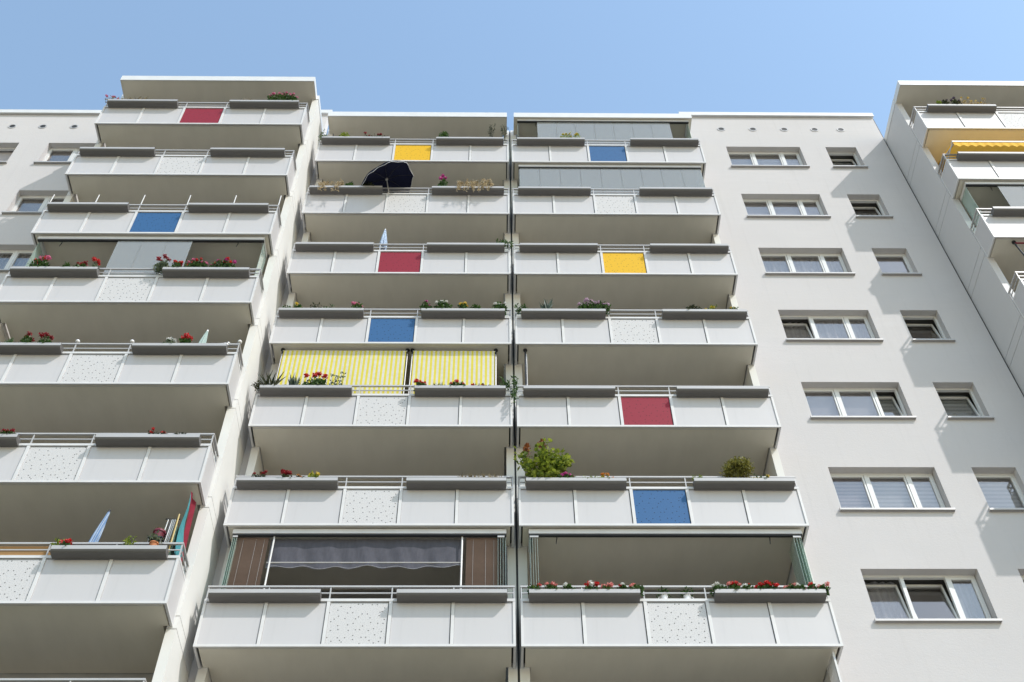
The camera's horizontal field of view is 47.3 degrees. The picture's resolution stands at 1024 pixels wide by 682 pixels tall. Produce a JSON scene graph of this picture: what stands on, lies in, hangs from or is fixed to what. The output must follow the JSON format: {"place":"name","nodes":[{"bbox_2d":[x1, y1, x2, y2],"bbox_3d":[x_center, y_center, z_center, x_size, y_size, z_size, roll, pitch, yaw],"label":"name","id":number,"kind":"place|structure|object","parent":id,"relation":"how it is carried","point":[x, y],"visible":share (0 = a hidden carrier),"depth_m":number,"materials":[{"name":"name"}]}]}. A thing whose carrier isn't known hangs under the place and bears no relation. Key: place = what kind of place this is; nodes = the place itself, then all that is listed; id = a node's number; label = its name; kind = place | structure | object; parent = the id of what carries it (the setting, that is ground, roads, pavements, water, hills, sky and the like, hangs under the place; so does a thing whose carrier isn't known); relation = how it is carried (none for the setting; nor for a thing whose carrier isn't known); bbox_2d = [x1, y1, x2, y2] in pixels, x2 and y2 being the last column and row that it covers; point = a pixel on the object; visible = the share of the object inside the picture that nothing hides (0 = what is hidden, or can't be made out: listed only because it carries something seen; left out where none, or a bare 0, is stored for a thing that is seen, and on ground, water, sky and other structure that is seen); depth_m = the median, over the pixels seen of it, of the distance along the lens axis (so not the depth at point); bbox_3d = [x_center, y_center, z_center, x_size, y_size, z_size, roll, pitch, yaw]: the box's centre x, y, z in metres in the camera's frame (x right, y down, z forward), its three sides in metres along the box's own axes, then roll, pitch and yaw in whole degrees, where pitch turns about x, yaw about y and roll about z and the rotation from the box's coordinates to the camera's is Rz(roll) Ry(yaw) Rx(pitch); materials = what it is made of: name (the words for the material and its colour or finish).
{"place":"outdoors","nodes":[
{"label":"outdoors","id":0,"kind":"place"},
{"bbox_2d":[168,514,179,554],"bbox_3d":[-5.927,3.828,20.316,0.046,1.830,0.458,0,-52,-1],"label":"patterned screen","id":1,"kind":"object","parent":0,"point":[175,534],"visible":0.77,"depth_m":20.51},
{"bbox_2d":[0,0,1023,173],"label":"sky","id":2,"kind":"structure","parent":0,"point":[510,57],"materials":[{"name":"blue"}]},
{"label":"ground","id":3,"kind":"structure","parent":0,"visible":0},
{"bbox_2d":[0,76,519,681],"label":"apartment building","id":4,"kind":"structure","parent":3,"relation":"on","point":[62,476],"depth_m":24.79,"materials":[{"name":"white paint"}]},
{"bbox_2d":[0,148,15,163],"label":"window","id":5,"kind":"structure","parent":4,"relation":"in","point":[5,153],"depth_m":35.53,"materials":[{"name":"plastic"}]},
{"bbox_2d":[0,434,20,445],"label":"flower box","id":6,"kind":"object","parent":4,"relation":"attached to","point":[10,440],"visible":1,"depth_m":22.08,"materials":[{"name":"grey metal"}]},
{"bbox_2d":[0,250,35,271],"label":"window","id":7,"kind":"structure","parent":4,"relation":"in","point":[8,258],"depth_m":31.05,"materials":[{"name":"plastic"}]},
{"bbox_2d":[0,546,50,554],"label":"reed mat","id":8,"kind":"object","parent":4,"relation":"on","point":[22,552],"visible":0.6,"depth_m":20.20,"materials":[{"name":"wicker"}]},
{"bbox_2d":[0,342,63,353],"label":"flower box","id":9,"kind":"object","parent":4,"relation":"attached to","point":[30,348],"visible":1,"depth_m":24.28,"materials":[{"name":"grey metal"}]},
{"bbox_2d":[18,331,34,342],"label":"geranium","id":10,"kind":"object","parent":9,"relation":"on","point":[28,338],"visible":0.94,"depth_m":24.49,"materials":[{"name":"green plant"}]},
{"bbox_2d":[37,332,53,342],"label":"geranium","id":11,"kind":"object","parent":9,"relation":"on","point":[45,335],"visible":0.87,"depth_m":24.49,"materials":[{"name":"red plant"}]},
{"bbox_2d":[2,196,65,213],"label":"window","id":12,"kind":"structure","parent":4,"relation":"in","point":[30,204],"depth_m":33.18,"materials":[{"name":"plastic"}]},
{"bbox_2d":[10,266,99,276],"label":"flower box","id":13,"kind":"object","parent":4,"relation":"attached to","point":[30,271],"visible":1,"depth_m":26.49,"materials":[{"name":"grey metal"}]},
{"bbox_2d":[27,255,51,266],"bbox_3d":[-10.779,-1.784,26.786,0.551,0.561,0.330,0,-52,-1],"label":"geranium","id":14,"kind":"object","parent":13,"relation":"on","point":[41,261],"visible":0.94,"depth_m":26.72,"materials":[{"name":"green plant"}]},
{"bbox_2d":[33,148,79,163],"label":"window","id":15,"kind":"structure","parent":4,"relation":"in","point":[59,155],"depth_m":35.37,"materials":[{"name":"plastic"}]},
{"bbox_2d":[47,202,129,211],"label":"flower box","id":16,"kind":"object","parent":4,"relation":"attached to","point":[88,206],"visible":1,"depth_m":28.70,"materials":[{"name":"grey metal"}]},
{"bbox_2d":[89,510,110,541],"bbox_3d":[-7.380,3.686,20.334,0.155,2.075,0.154,4,-52,5],"label":"parasol","id":17,"kind":"object","parent":4,"relation":"on","point":[96,535],"visible":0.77,"depth_m":20.70,"materials":[{"name":"fabric"}]},
{"bbox_2d":[50,545,168,558],"bbox_3d":[-6.869,3.600,19.970,1.961,0.158,0.191,0,-52,-1],"label":"flower box","id":18,"kind":"object","parent":4,"relation":"attached to","point":[109,552],"visible":1,"depth_m":19.91,"materials":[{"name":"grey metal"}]},
{"bbox_2d":[79,147,155,155],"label":"flower box","id":19,"kind":"object","parent":4,"relation":"attached to","point":[117,151],"visible":1,"depth_m":30.90,"materials":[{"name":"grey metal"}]},
{"bbox_2d":[107,99,178,107],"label":"flower box","id":20,"kind":"object","parent":4,"relation":"attached to","point":[143,103],"visible":1,"depth_m":33.12,"materials":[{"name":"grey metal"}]},
{"bbox_2d":[95,434,201,446],"bbox_3d":[-6.895,1.879,22.178,1.961,0.158,0.191,0,-52,-1],"label":"flower box","id":21,"kind":"object","parent":4,"relation":"attached to","point":[147,440],"visible":1,"depth_m":22.12,"materials":[{"name":"grey metal"}]},
{"bbox_2d":[164,519,179,548],"bbox_3d":[-6.117,3.802,20.371,0.260,1.952,0.050,0,-52,-1],"label":"drying rack","id":22,"kind":"object","parent":4,"relation":"on","point":[167,531],"visible":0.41,"depth_m":20.92,"materials":[{"name":"white metal"}]},
{"bbox_2d":[132,343,227,354],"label":"flower box","id":23,"kind":"object","parent":4,"relation":"attached to","point":[187,348],"visible":1,"depth_m":24.33,"materials":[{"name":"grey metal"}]},
{"bbox_2d":[179,333,192,342],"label":"geranium","id":24,"kind":"object","parent":23,"relation":"on","point":[186,338],"visible":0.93,"depth_m":24.54,"materials":[{"name":"red plant"}]},
{"bbox_2d":[174,492,195,561],"bbox_3d":[-5.855,3.363,20.969,0.040,1.570,0.510,0,-52,-1],"label":"privacy cloth","id":25,"kind":"object","parent":4,"relation":"hanging from","point":[183,535],"visible":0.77,"depth_m":21.02,"materials":[{"name":"fabric"}]},
{"bbox_2d":[162,267,249,277],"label":"flower box","id":26,"kind":"object","parent":4,"relation":"attached to","point":[206,272],"visible":1,"depth_m":26.54,"materials":[{"name":"grey metal"}]},
{"bbox_2d":[153,254,170,273],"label":"flowers","id":27,"kind":"object","parent":26,"relation":"on","point":[160,265],"visible":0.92,"depth_m":26.71,"materials":[{"name":"green plant"}]},
{"bbox_2d":[183,257,207,266],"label":"geranium","id":28,"kind":"object","parent":26,"relation":"on","point":[198,263],"visible":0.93,"depth_m":26.74,"materials":[{"name":"green plant"}]},
{"bbox_2d":[209,257,236,266],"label":"flowers","id":29,"kind":"object","parent":26,"relation":"on","point":[224,263],"visible":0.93,"depth_m":26.77,"materials":[{"name":"green plant"}]},
{"bbox_2d":[188,203,268,212],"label":"flower box","id":30,"kind":"object","parent":4,"relation":"attached to","point":[232,207],"visible":1,"depth_m":28.74,"materials":[{"name":"grey metal"}]},
{"bbox_2d":[225,538,269,588],"bbox_3d":[-4.895,4.232,21.538,0.610,1.600,0.054,0,-52,-1],"label":"slatted blind","id":31,"kind":"object","parent":4,"relation":"attached to","point":[248,560],"visible":0.79,"depth_m":21.70,"materials":[{"name":"fabric"}]},
{"bbox_2d":[210,148,285,156],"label":"flower box","id":32,"kind":"object","parent":4,"relation":"attached to","point":[247,152],"visible":1,"depth_m":30.95,"materials":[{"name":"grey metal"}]},
{"bbox_2d":[229,100,299,108],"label":"flower box","id":33,"kind":"object","parent":4,"relation":"attached to","point":[288,104],"visible":1,"depth_m":33.16,"materials":[{"name":"grey metal"}]},
{"bbox_2d":[267,91,297,99],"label":"geranium","id":34,"kind":"object","parent":33,"relation":"on","point":[284,96],"visible":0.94,"depth_m":33.45,"materials":[{"name":"green plant"}]},
{"bbox_2d":[208,589,321,602],"bbox_3d":[-4.369,4.504,20.705,1.969,0.158,0.191,0,-52,-1],"label":"flower box","id":35,"kind":"object","parent":4,"relation":"attached to","point":[264,595],"visible":1,"depth_m":20.65,"materials":[{"name":"grey metal"}]},
{"bbox_2d":[236,477,338,488],"bbox_3d":[-4.395,2.783,22.913,1.969,0.158,0.191,0,-52,-1],"label":"flower box","id":36,"kind":"object","parent":4,"relation":"attached to","point":[287,483],"visible":1,"depth_m":22.85,"materials":[{"name":"grey metal"}]},
{"bbox_2d":[259,385,352,395],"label":"flower box","id":37,"kind":"object","parent":4,"relation":"attached to","point":[305,390],"visible":1,"depth_m":25.06,"materials":[{"name":"grey metal"}]},
{"bbox_2d":[257,370,285,386],"bbox_3d":[-5.258,0.886,25.344,0.745,0.498,0.542,0,-52,-1],"label":"spiky plant","id":38,"kind":"object","parent":37,"relation":"on","point":[266,382],"visible":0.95,"depth_m":25.25,"materials":[{"name":"green plant"}]},
{"bbox_2d":[288,372,301,384],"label":"grass tuft","id":39,"kind":"object","parent":37,"relation":"on","point":[293,381],"visible":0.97,"depth_m":25.28,"materials":[{"name":"green plant"}]},
{"bbox_2d":[302,371,327,384],"bbox_3d":[-4.250,0.881,25.347,0.549,0.481,0.324,0,-52,-1],"label":"geranium","id":40,"kind":"object","parent":37,"relation":"on","point":[318,381],"visible":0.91,"depth_m":25.31,"materials":[{"name":"green plant"}]},
{"bbox_2d":[279,308,363,317],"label":"flower box","id":41,"kind":"object","parent":4,"relation":"attached to","point":[321,312],"visible":1,"depth_m":27.27,"materials":[{"name":"grey metal"}]},
{"bbox_2d":[295,242,373,251],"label":"flower box","id":42,"kind":"object","parent":4,"relation":"attached to","point":[338,246],"visible":1,"depth_m":29.48,"materials":[{"name":"grey metal"}]},
{"bbox_2d":[275,348,409,393],"bbox_3d":[-3.785,0.973,25.677,2.936,2.555,0.095,0,-52,-1],"label":"striped blind","id":43,"kind":"object","parent":4,"relation":"attached to","point":[372,367],"visible":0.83,"depth_m":26.14,"materials":[{"name":"yellow fabric"}]},
{"bbox_2d":[309,185,382,194],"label":"flower box","id":44,"kind":"object","parent":4,"relation":"attached to","point":[313,189],"visible":1,"depth_m":31.69,"materials":[{"name":"grey metal"}]},
{"bbox_2d":[318,178,343,191],"bbox_3d":[-4.966,-4.178,31.702,0.808,0.694,0.246,0,-52,-1],"label":"trailing plant","id":45,"kind":"object","parent":44,"relation":"on","point":[324,183],"visible":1,"depth_m":31.73,"materials":[{"name":"beige plant"}]},
{"bbox_2d":[322,136,389,144],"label":"flower box","id":46,"kind":"object","parent":4,"relation":"attached to","point":[363,140],"visible":1,"depth_m":33.90,"materials":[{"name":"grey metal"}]},
{"bbox_2d":[263,536,462,588],"bbox_3d":[-2.731,4.227,21.554,3.631,1.590,0.105,0,-52,-1],"label":"fabric shade","id":47,"kind":"object","parent":4,"relation":"hanging from","point":[348,554],"visible":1,"depth_m":21.91,"materials":[{"name":"fabric"}]},
{"bbox_2d":[379,229,386,249],"bbox_3d":[-3.305,-2.320,29.855,0.197,1.985,0.197,32,-59,-23],"label":"parasol","id":48,"kind":"object","parent":4,"relation":"on","point":[383,240],"visible":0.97,"depth_m":30.09,"materials":[{"name":"fabric"}]},
{"bbox_2d":[361,160,413,192],"bbox_3d":[-3.372,-4.344,32.013,1.385,0.739,1.437,18,-54,-14],"label":"parasol","id":49,"kind":"object","parent":4,"relation":"on","point":[393,174],"visible":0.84,"depth_m":32.15,"materials":[{"name":"fabric"}]},
{"bbox_2d":[397,589,506,601],"bbox_3d":[-1.063,4.514,20.753,1.957,0.158,0.191,0,-52,-1],"label":"flower box","id":50,"kind":"object","parent":4,"relation":"attached to","point":[451,595],"visible":1,"depth_m":20.69,"materials":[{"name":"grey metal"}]},
{"bbox_2d":[408,348,497,393],"bbox_3d":[-1.305,0.981,25.713,1.996,2.555,0.095,0,-52,-1],"label":"striped blind","id":51,"kind":"object","parent":4,"relation":"attached to","point":[448,367],"visible":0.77,"depth_m":26.18,"materials":[{"name":"yellow fabric"}]},
{"bbox_2d":[406,477,505,489],"bbox_3d":[-1.090,2.792,22.961,1.957,0.158,0.191,0,-52,-1],"label":"flower box","id":52,"kind":"object","parent":4,"relation":"attached to","point":[455,483],"visible":1,"depth_m":22.91,"materials":[{"name":"grey metal"}]},
{"bbox_2d":[414,385,505,396],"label":"flower box","id":53,"kind":"object","parent":4,"relation":"attached to","point":[461,390],"visible":1,"depth_m":25.11,"materials":[{"name":"grey metal"}]},
{"bbox_2d":[499,375,520,402],"bbox_3d":[-0.049,1.057,25.190,0.485,1.025,0.213,0,-52,-1],"label":"potted plant","id":54,"kind":"object","parent":53,"relation":"on","point":[513,390],"visible":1,"depth_m":25.29,"materials":[{"name":"green plant"}]},
{"bbox_2d":[421,308,504,318],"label":"flower box","id":55,"kind":"object","parent":4,"relation":"attached to","point":[480,313],"visible":1,"depth_m":27.32,"materials":[{"name":"grey metal"}]},
{"bbox_2d":[434,300,452,307],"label":"flowers","id":56,"kind":"object","parent":55,"relation":"on","point":[441,303],"visible":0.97,"depth_m":27.52,"materials":[{"name":"green plant"}]},
{"bbox_2d":[427,242,503,251],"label":"flower box","id":57,"kind":"object","parent":4,"relation":"attached to","point":[465,247],"visible":1,"depth_m":29.52,"materials":[{"name":"grey metal"}]},
{"bbox_2d":[432,186,503,194],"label":"flower box","id":58,"kind":"object","parent":4,"relation":"attached to","point":[452,190],"visible":1,"depth_m":31.74,"materials":[{"name":"grey metal"}]},
{"bbox_2d":[455,178,493,191],"bbox_3d":[-1.011,-4.207,31.818,1.061,0.868,0.253,0,-52,-1],"label":"trailing plant","id":59,"kind":"object","parent":58,"relation":"on","point":[467,182],"visible":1,"depth_m":31.84,"materials":[{"name":"beige plant"}]},
{"bbox_2d":[436,137,503,144],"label":"flower box","id":60,"kind":"object","parent":4,"relation":"attached to","point":[469,140],"visible":1,"depth_m":33.94,"materials":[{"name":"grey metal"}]},
{"bbox_2d":[465,538,497,588],"bbox_3d":[-0.561,4.245,21.601,0.600,1.600,0.054,0,-52,-1],"label":"slatted blind","id":61,"kind":"object","parent":4,"relation":"attached to","point":[481,561],"visible":0.75,"depth_m":21.76,"materials":[{"name":"fabric"}]},
{"bbox_2d":[510,81,1023,681],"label":"apartment building","id":62,"kind":"structure","parent":3,"relation":"on","point":[864,273],"depth_m":26.76,"materials":[{"name":"white paint"}]},
{"bbox_2d":[523,348,527,384],"bbox_3d":[0.314,0.985,25.745,0.100,2.570,0.100,0,-52,-1],"label":"clamp pole","id":63,"kind":"object","parent":62,"relation":"on","point":[526,374],"visible":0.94,"depth_m":26.23,"materials":[{"name":"white metal"}]},
{"bbox_2d":[517,137,584,145],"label":"flower box","id":64,"kind":"object","parent":62,"relation":"attached to","point":[544,141],"visible":1,"depth_m":33.98,"materials":[{"name":"grey metal"}]},
{"bbox_2d":[518,186,590,195],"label":"flower box","id":65,"kind":"object","parent":62,"relation":"attached to","point":[538,190],"visible":1,"depth_m":31.77,"materials":[{"name":"grey metal"}]},
{"bbox_2d":[520,243,597,252],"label":"flower box","id":66,"kind":"object","parent":62,"relation":"attached to","point":[564,247],"visible":1,"depth_m":29.56,"materials":[{"name":"grey metal"}]},
{"bbox_2d":[521,308,605,318],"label":"flower box","id":67,"kind":"object","parent":62,"relation":"attached to","point":[563,313],"visible":1,"depth_m":27.35,"materials":[{"name":"grey metal"}]},
{"bbox_2d":[577,298,610,314],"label":"flowers","id":68,"kind":"object","parent":67,"relation":"on","point":[598,304],"visible":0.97,"depth_m":27.58,"materials":[{"name":"green plant"}]},
{"bbox_2d":[524,386,614,396],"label":"flower box","id":69,"kind":"object","parent":62,"relation":"attached to","point":[569,391],"visible":1,"depth_m":25.14,"materials":[{"name":"grey metal"}]},
{"bbox_2d":[526,478,626,489],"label":"flower box","id":70,"kind":"object","parent":62,"relation":"attached to","point":[576,483],"visible":1,"depth_m":22.93,"materials":[{"name":"grey metal"}]},
{"bbox_2d":[513,437,574,477],"bbox_3d":[0.642,2.383,23.459,1.275,1.228,0.574,0,-52,-1],"label":"shrub","id":71,"kind":"object","parent":70,"relation":"on","point":[549,466],"visible":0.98,"depth_m":23.29,"materials":[{"name":"green plant"}]},
{"bbox_2d":[529,589,639,601],"bbox_3d":[1.288,4.521,20.787,1.973,0.158,0.191,0,-52,-1],"label":"flower box","id":72,"kind":"object","parent":62,"relation":"attached to","point":[584,595],"visible":1,"depth_m":20.73,"materials":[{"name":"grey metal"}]},
{"bbox_2d":[584,580,599,588],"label":"geranium","id":73,"kind":"object","parent":72,"relation":"on","point":[589,585],"visible":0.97,"depth_m":20.84,"materials":[{"name":"white plant"}]},
{"bbox_2d":[628,583,644,595],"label":"geranium","id":74,"kind":"object","parent":72,"relation":"on","point":[635,586],"visible":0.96,"depth_m":20.85,"materials":[{"name":"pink plant"}]},
{"bbox_2d":[630,138,697,145],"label":"flower box","id":75,"kind":"object","parent":62,"relation":"attached to","point":[663,141],"visible":1,"depth_m":34.02,"materials":[{"name":"grey metal"}]},
{"bbox_2d":[639,187,711,195],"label":"flower box","id":76,"kind":"object","parent":62,"relation":"attached to","point":[675,191],"visible":1,"depth_m":31.82,"materials":[{"name":"grey metal"}]},
{"bbox_2d":[649,243,727,252],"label":"flower box","id":77,"kind":"object","parent":62,"relation":"attached to","point":[685,248],"visible":1,"depth_m":29.61,"materials":[{"name":"grey metal"}]},
{"bbox_2d":[662,309,746,318],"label":"flower box","id":78,"kind":"object","parent":62,"relation":"attached to","point":[704,313],"visible":1,"depth_m":27.40,"materials":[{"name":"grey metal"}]},
{"bbox_2d":[676,386,768,396],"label":"flower box","id":79,"kind":"object","parent":62,"relation":"attached to","point":[722,391],"visible":1,"depth_m":25.19,"materials":[{"name":"grey metal"}]},
{"bbox_2d":[693,478,794,489],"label":"flower box","id":80,"kind":"object","parent":62,"relation":"attached to","point":[743,484],"visible":1,"depth_m":22.98,"materials":[{"name":"grey metal"}]},
{"bbox_2d":[719,456,754,477],"bbox_3d":[4.485,2.576,23.321,0.700,0.691,0.503,0,-52,-1],"label":"shrub","id":81,"kind":"object","parent":80,"relation":"on","point":[736,467],"visible":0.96,"depth_m":23.30,"materials":[{"name":"green plant"}]},
{"bbox_2d":[728,152,809,167],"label":"window","id":82,"kind":"structure","parent":62,"relation":"in","point":[738,159],"depth_m":35.73,"materials":[{"name":"plastic"}]},
{"bbox_2d":[713,589,825,601],"bbox_3d":[4.593,4.531,20.834,1.981,0.158,0.191,0,-52,-1],"label":"flower box","id":83,"kind":"object","parent":62,"relation":"attached to","point":[769,595],"visible":1,"depth_m":20.77,"materials":[{"name":"grey metal"}]},
{"bbox_2d":[709,581,726,596],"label":"geranium","id":84,"kind":"object","parent":83,"relation":"on","point":[716,585],"visible":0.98,"depth_m":20.88,"materials":[{"name":"white plant"}]},
{"bbox_2d":[727,580,741,589],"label":"geranium","id":85,"kind":"object","parent":83,"relation":"on","point":[735,585],"visible":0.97,"depth_m":20.88,"materials":[{"name":"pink plant"}]},
{"bbox_2d":[754,580,780,588],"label":"geranium","id":86,"kind":"object","parent":83,"relation":"on","point":[766,584],"visible":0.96,"depth_m":20.91,"materials":[{"name":"red plant"}]},
{"bbox_2d":[817,581,830,596],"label":"geranium","id":87,"kind":"object","parent":83,"relation":"on","point":[826,584],"visible":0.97,"depth_m":20.91,"materials":[{"name":"pink plant"}]},
{"bbox_2d":[743,199,830,217],"bbox_3d":[7.695,-3.740,33.147,2.345,1.346,0.390,0,-52,-1],"label":"window","id":88,"kind":"structure","parent":62,"relation":"in","point":[754,207],"depth_m":33.48,"materials":[{"name":"plastic"}]},
{"bbox_2d":[760,253,855,274],"bbox_3d":[7.722,-2.010,30.946,2.345,1.346,0.412,0,-52,-1],"label":"window","id":89,"kind":"structure","parent":62,"relation":"in","point":[774,263],"depth_m":31.24,"materials":[{"name":"plastic"}]},
{"bbox_2d":[780,316,883,341],"bbox_3d":[7.747,-0.237,28.778,2.345,1.346,0.542,0,-52,-1],"label":"window","id":90,"kind":"structure","parent":62,"relation":"in","point":[824,328],"depth_m":29.06,"materials":[{"name":"plastic"}]},
{"bbox_2d":[828,152,867,167],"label":"window","id":91,"kind":"structure","parent":62,"relation":"in","point":[837,163],"depth_m":35.88,"materials":[{"name":"plastic"}]},
{"bbox_2d":[803,388,916,419],"bbox_3d":[7.774,1.476,26.563,2.345,1.346,0.520,0,-52,-1],"label":"window","id":92,"kind":"structure","parent":62,"relation":"in","point":[823,403],"depth_m":26.81,"materials":[{"name":"plastic"}]},
{"bbox_2d":[850,200,893,217],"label":"window","id":93,"kind":"structure","parent":62,"relation":"in","point":[879,215],"depth_m":33.61,"materials":[{"name":"plastic"}]},
{"bbox_2d":[830,473,955,511],"bbox_3d":[7.802,3.146,24.315,2.345,1.346,0.390,0,-52,-1],"label":"window","id":94,"kind":"structure","parent":62,"relation":"in","point":[854,491],"depth_m":24.55,"materials":[{"name":"plastic"}]},
{"bbox_2d":[874,254,921,275],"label":"window","id":95,"kind":"structure","parent":62,"relation":"in","point":[890,264],"depth_m":31.30,"materials":[{"name":"plastic"}]},
{"bbox_2d":[902,316,955,341],"bbox_3d":[10.140,-0.226,28.786,1.040,1.300,0.515,0,-52,-1],"label":"window","id":96,"kind":"structure","parent":62,"relation":"in","point":[942,338],"depth_m":29.20,"materials":[{"name":"plastic"}]},
{"bbox_2d":[862,575,1002,622],"bbox_3d":[7.827,4.927,22.153,2.345,1.346,0.542,0,-52,-1],"label":"window","id":97,"kind":"structure","parent":62,"relation":"in","point":[966,596],"depth_m":22.39,"materials":[{"name":"plastic"}]},
{"bbox_2d":[926,104,996,112],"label":"flower box","id":98,"kind":"object","parent":62,"relation":"attached to","point":[975,108],"visible":1,"depth_m":33.45,"materials":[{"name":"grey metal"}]},
{"bbox_2d":[935,388,994,419],"bbox_3d":[10.167,1.483,26.597,1.040,1.346,0.520,0,-52,-1],"label":"window","id":99,"kind":"structure","parent":62,"relation":"in","point":[956,407],"depth_m":26.94,"materials":[{"name":"plastic"}]},
{"bbox_2d":[938,141,1023,171],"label":"folding awning","id":100,"kind":"object","parent":62,"relation":"attached to","point":[955,147],"visible":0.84,"depth_m":31.83,"materials":[{"name":"yellow fabric"}]},
{"bbox_2d":[956,152,1023,160],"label":"flower box","id":101,"kind":"object","parent":62,"relation":"attached to","point":[989,156],"visible":1,"depth_m":31.24,"materials":[{"name":"grey metal"}]},
{"bbox_2d":[974,473,1023,511],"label":"window","id":102,"kind":"structure","parent":62,"relation":"in","point":[998,490],"depth_m":24.61,"materials":[{"name":"glass"}]},
{"bbox_2d":[991,206,1023,215],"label":"flower box","id":103,"kind":"object","parent":62,"relation":"attached to","point":[1007,211],"visible":1,"depth_m":29.02,"materials":[{"name":"grey metal"}]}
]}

